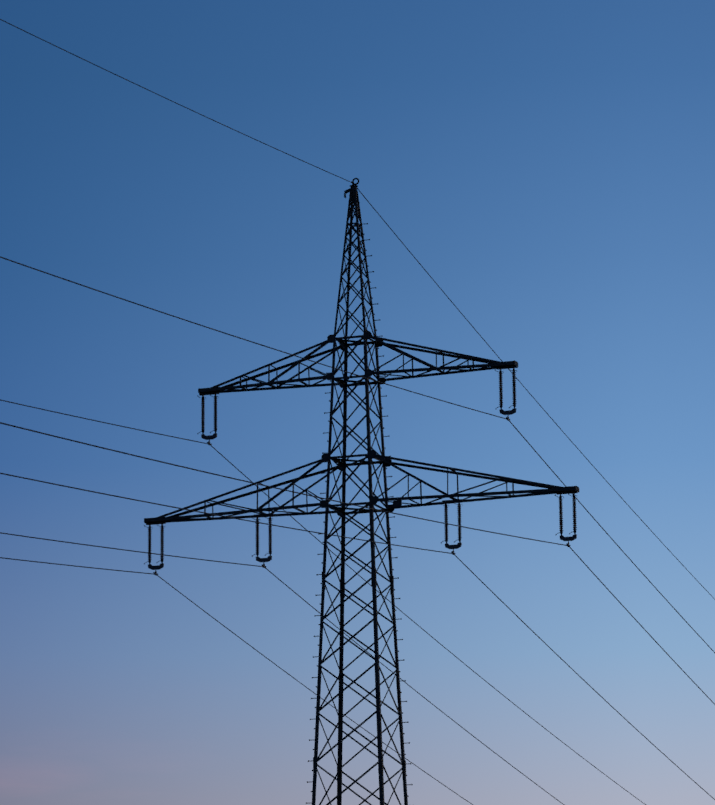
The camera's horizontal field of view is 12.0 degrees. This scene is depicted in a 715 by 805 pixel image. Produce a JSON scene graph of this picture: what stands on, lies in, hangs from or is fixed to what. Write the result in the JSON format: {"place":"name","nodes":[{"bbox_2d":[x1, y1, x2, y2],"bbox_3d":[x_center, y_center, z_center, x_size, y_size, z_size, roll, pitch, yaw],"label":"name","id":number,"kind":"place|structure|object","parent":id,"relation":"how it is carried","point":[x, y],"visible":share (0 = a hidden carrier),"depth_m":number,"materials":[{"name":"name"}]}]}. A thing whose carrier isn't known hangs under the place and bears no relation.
{"place":"outdoors","nodes":[
{"label":"outdoors","id":0,"kind":"place"},
{"bbox_2d":[0,0,714,804],"label":"sky","id":1,"kind":"structure","parent":0,"point":[549,165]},
{"label":"field ground","id":2,"kind":"structure","parent":0,"visible":0},
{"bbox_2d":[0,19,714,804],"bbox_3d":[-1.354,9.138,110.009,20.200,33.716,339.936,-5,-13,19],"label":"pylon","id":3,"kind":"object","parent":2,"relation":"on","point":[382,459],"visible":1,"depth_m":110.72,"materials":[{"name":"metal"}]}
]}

